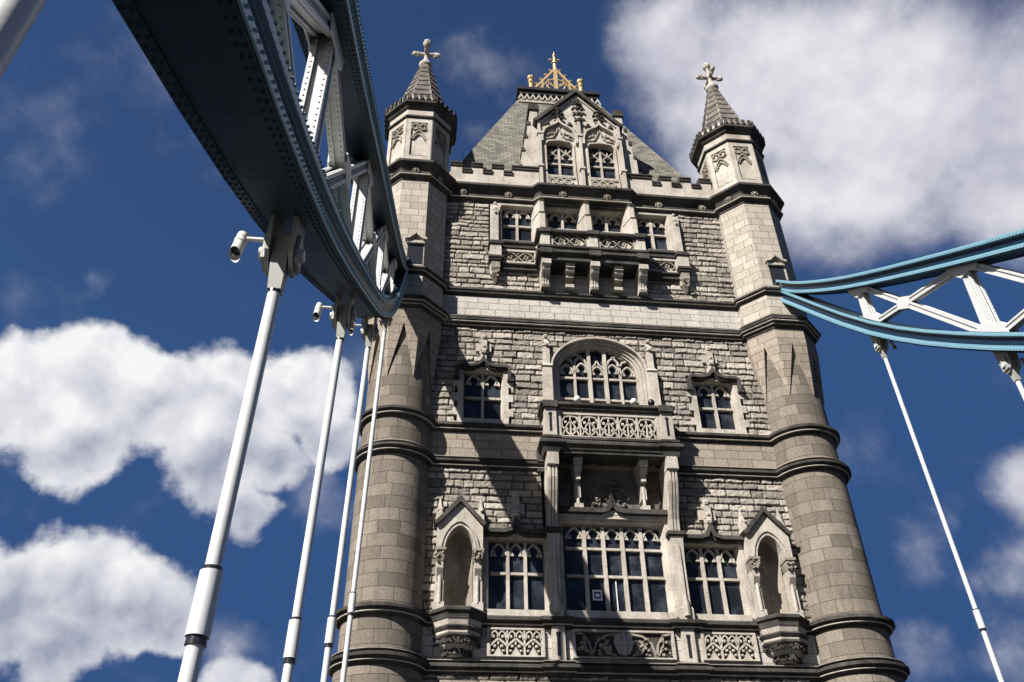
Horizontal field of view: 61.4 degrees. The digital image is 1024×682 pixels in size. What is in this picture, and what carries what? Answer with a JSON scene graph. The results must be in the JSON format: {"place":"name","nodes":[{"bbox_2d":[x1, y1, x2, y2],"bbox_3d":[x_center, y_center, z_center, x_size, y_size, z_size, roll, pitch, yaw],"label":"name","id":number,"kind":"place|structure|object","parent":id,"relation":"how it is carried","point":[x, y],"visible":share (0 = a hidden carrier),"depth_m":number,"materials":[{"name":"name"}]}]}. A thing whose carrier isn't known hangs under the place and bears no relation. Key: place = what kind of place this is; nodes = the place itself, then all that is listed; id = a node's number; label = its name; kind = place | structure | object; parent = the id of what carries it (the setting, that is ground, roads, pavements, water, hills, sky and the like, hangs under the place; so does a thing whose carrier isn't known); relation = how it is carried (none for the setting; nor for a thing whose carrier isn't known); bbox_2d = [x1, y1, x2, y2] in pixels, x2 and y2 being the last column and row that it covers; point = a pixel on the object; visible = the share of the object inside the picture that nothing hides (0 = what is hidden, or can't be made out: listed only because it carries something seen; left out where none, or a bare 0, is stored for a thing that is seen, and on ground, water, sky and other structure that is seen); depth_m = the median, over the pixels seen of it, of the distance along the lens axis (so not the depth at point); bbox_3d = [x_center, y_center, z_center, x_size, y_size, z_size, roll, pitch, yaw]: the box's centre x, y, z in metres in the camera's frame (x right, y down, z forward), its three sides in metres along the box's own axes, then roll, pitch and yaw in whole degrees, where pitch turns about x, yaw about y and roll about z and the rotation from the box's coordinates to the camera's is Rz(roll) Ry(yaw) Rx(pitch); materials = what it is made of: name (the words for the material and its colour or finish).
{"place":"outdoors","nodes":[
{"label":"outdoors","id":0,"kind":"place"},
{"bbox_2d":[0,0,1023,681],"label":"sky","id":1,"kind":"structure","parent":0,"point":[892,131],"materials":[{"name":"blue"}]},
{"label":"bridge deck","id":2,"kind":"structure","parent":0,"visible":0},
{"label":"pavement","id":3,"kind":"structure","parent":2,"relation":"on","visible":0},
{"bbox_2d":[329,39,909,681],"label":"gothic tower","id":4,"kind":"structure","parent":3,"relation":"on","point":[527,519],"depth_m":35.49,"materials":[{"name":"stone"}]},
{"bbox_2d":[112,0,409,341],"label":"suspension chain","id":5,"kind":"object","parent":4,"relation":"attached to","point":[224,70],"visible":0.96,"depth_m":9.17,"materials":[{"name":"blue paint"}]},
{"bbox_2d":[0,0,46,78],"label":"suspension rod","id":6,"kind":"object","parent":5,"relation":"hanging from","point":[18,18],"depth_m":3.24,"materials":[{"name":"white paint"}]},
{"bbox_2d":[177,235,290,681],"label":"suspension rod","id":7,"kind":"object","parent":5,"relation":"hanging from","point":[203,610],"visible":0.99,"depth_m":7.61,"materials":[{"name":"white paint"}]},
{"bbox_2d":[229,231,263,261],"bbox_3d":[-2.840,-1.017,9.383,0.420,0.423,0.179,3,-37,-5],"label":"floodlight","id":8,"kind":"object","parent":5,"relation":"attached to","point":[241,240],"visible":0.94,"depth_m":9.34,"materials":[{"name":"white metal"}]},
{"bbox_2d":[281,305,348,681],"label":"suspension rod","id":9,"kind":"object","parent":5,"relation":"hanging from","point":[292,641],"visible":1,"depth_m":13.53,"materials":[{"name":"white paint"}]},
{"bbox_2d":[313,302,332,321],"bbox_3d":[-3.469,-0.528,15.992,0.420,0.423,0.179,3,-37,-5],"label":"floodlight","id":10,"kind":"object","parent":5,"relation":"attached to","point":[319,307],"visible":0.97,"depth_m":15.95,"materials":[{"name":"white metal"}]},
{"bbox_2d":[321,324,373,681],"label":"suspension rod","id":11,"kind":"object","parent":5,"relation":"hanging from","point":[330,631],"visible":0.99,"depth_m":19.49,"materials":[{"name":"white paint"}]},
{"bbox_2d":[348,322,362,334],"bbox_3d":[-4.102,-0.320,22.813,0.420,0.423,0.179,3,-37,-5],"label":"floodlight","id":12,"kind":"object","parent":5,"relation":"attached to","point":[351,331],"visible":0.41,"depth_m":22.76,"materials":[{"name":"white metal"}]},
{"bbox_2d":[340,319,387,681],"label":"suspension rod","id":13,"kind":"object","parent":5,"relation":"hanging from","point":[352,604],"visible":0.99,"depth_m":25.34,"materials":[{"name":"white paint"}]},
{"bbox_2d":[452,334,513,423],"bbox_3d":[-1.256,1.737,37.178,2.560,4.449,0.953,3,-37,-5],"label":"window","id":14,"kind":"structure","parent":4,"relation":"in","point":[481,396],"depth_m":36.91,"materials":[{"name":"stone"}]},
{"bbox_2d":[496,202,533,241],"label":"window","id":15,"kind":"structure","parent":4,"relation":"in","point":[516,223],"depth_m":43.43,"materials":[{"name":"stone"}]},
{"bbox_2d":[482,492,549,616],"bbox_3d":[0.171,8.111,32.540,2.600,4.849,0.953,3,-37,-5],"label":"three light window","id":16,"kind":"structure","parent":4,"relation":"in","point":[515,572],"depth_m":32.32,"materials":[{"name":"stone"}]},
{"bbox_2d":[541,107,577,184],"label":"dormer window","id":17,"kind":"structure","parent":4,"relation":"in","point":[558,159],"depth_m":46.27,"materials":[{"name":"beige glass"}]},
{"bbox_2d":[546,206,578,244],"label":"window","id":18,"kind":"structure","parent":4,"relation":"in","point":[567,218],"depth_m":43.82,"materials":[{"name":"stone"}]},
{"bbox_2d":[574,396,580,401],"bbox_3d":[2.721,2.465,35.932,0.300,0.400,0.300,3,-37,-5],"label":"balcony lamp","id":19,"kind":"object","parent":4,"relation":"on","point":[577,398],"visible":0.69,"depth_m":35.84,"materials":[{"name":"white glass"}]},
{"bbox_2d":[541,334,660,438],"bbox_3d":[3.818,2.029,37.603,5.140,5.560,0.980,3,-37,-5],"label":"arched window","id":20,"kind":"structure","parent":4,"relation":"in","point":[592,369],"depth_m":38.17,"materials":[{"name":"stone"}]},
{"bbox_2d":[582,110,620,187],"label":"dormer window","id":21,"kind":"structure","parent":4,"relation":"in","point":[601,167],"depth_m":46.47,"materials":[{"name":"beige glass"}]},
{"bbox_2d":[590,209,625,247],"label":"window","id":22,"kind":"structure","parent":4,"relation":"in","point":[612,221],"depth_m":44.02,"materials":[{"name":"stone"}]},
{"bbox_2d":[558,518,678,619],"bbox_3d":[3.918,8.652,32.718,5.000,4.100,0.800,3,-37,-5],"label":"five light window","id":23,"kind":"structure","parent":4,"relation":"in","point":[621,569],"depth_m":32.79,"materials":[{"name":"stone"}]},
{"bbox_2d":[630,398,636,404],"bbox_3d":[5.107,2.590,36.150,0.300,0.400,0.300,3,-37,-5],"label":"balcony lamp","id":24,"kind":"object","parent":4,"relation":"on","point":[633,401],"visible":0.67,"depth_m":36.07,"materials":[{"name":"white glass"}]},
{"bbox_2d":[648,399,654,404],"bbox_3d":[5.853,2.629,36.218,0.300,0.400,0.300,3,-37,-5],"label":"balcony lamp","id":25,"kind":"object","parent":4,"relation":"attached to","point":[651,401],"visible":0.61,"depth_m":36.13,"materials":[{"name":"black glass"}]},
{"bbox_2d":[635,212,673,249],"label":"window","id":26,"kind":"structure","parent":4,"relation":"in","point":[655,225],"depth_m":44.09,"materials":[{"name":"stone"}]},
{"bbox_2d":[686,346,749,433],"bbox_3d":[8.888,2.266,38.104,2.560,4.449,0.953,3,-37,-5],"label":"window","id":27,"kind":"structure","parent":4,"relation":"in","point":[715,403],"depth_m":37.84,"materials":[{"name":"stone"}]},
{"bbox_2d":[683,499,754,620],"bbox_3d":[7.670,8.503,33.224,2.600,4.849,0.953,3,-37,-5],"label":"three light window","id":28,"kind":"structure","parent":4,"relation":"in","point":[716,570],"depth_m":33.05,"materials":[{"name":"stone"}]},
{"bbox_2d":[776,229,1023,373],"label":"suspension chain","id":29,"kind":"object","parent":4,"relation":"attached to","point":[1003,342],"visible":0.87,"depth_m":28.06,"materials":[{"name":"blue paint"}]},
{"bbox_2d":[887,340,896,349],"bbox_3d":[13.855,0.139,31.622,0.423,0.420,0.179,3,-37,-5],"label":"floodlight","id":30,"kind":"object","parent":29,"relation":"attached to","point":[893,345],"visible":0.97,"depth_m":31.59,"materials":[{"name":"black metal"}]},
{"bbox_2d":[879,340,1003,681],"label":"suspension rod","id":31,"kind":"object","parent":29,"relation":"hanging from","point":[976,610],"visible":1,"depth_m":27.23,"materials":[{"name":"white paint"}]},
{"bbox_2d":[1009,358,1023,399],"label":"suspension rod","id":32,"kind":"object","parent":29,"relation":"hanging from","point":[1014,374],"visible":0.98,"depth_m":24.14,"materials":[{"name":"white paint"}]}
]}

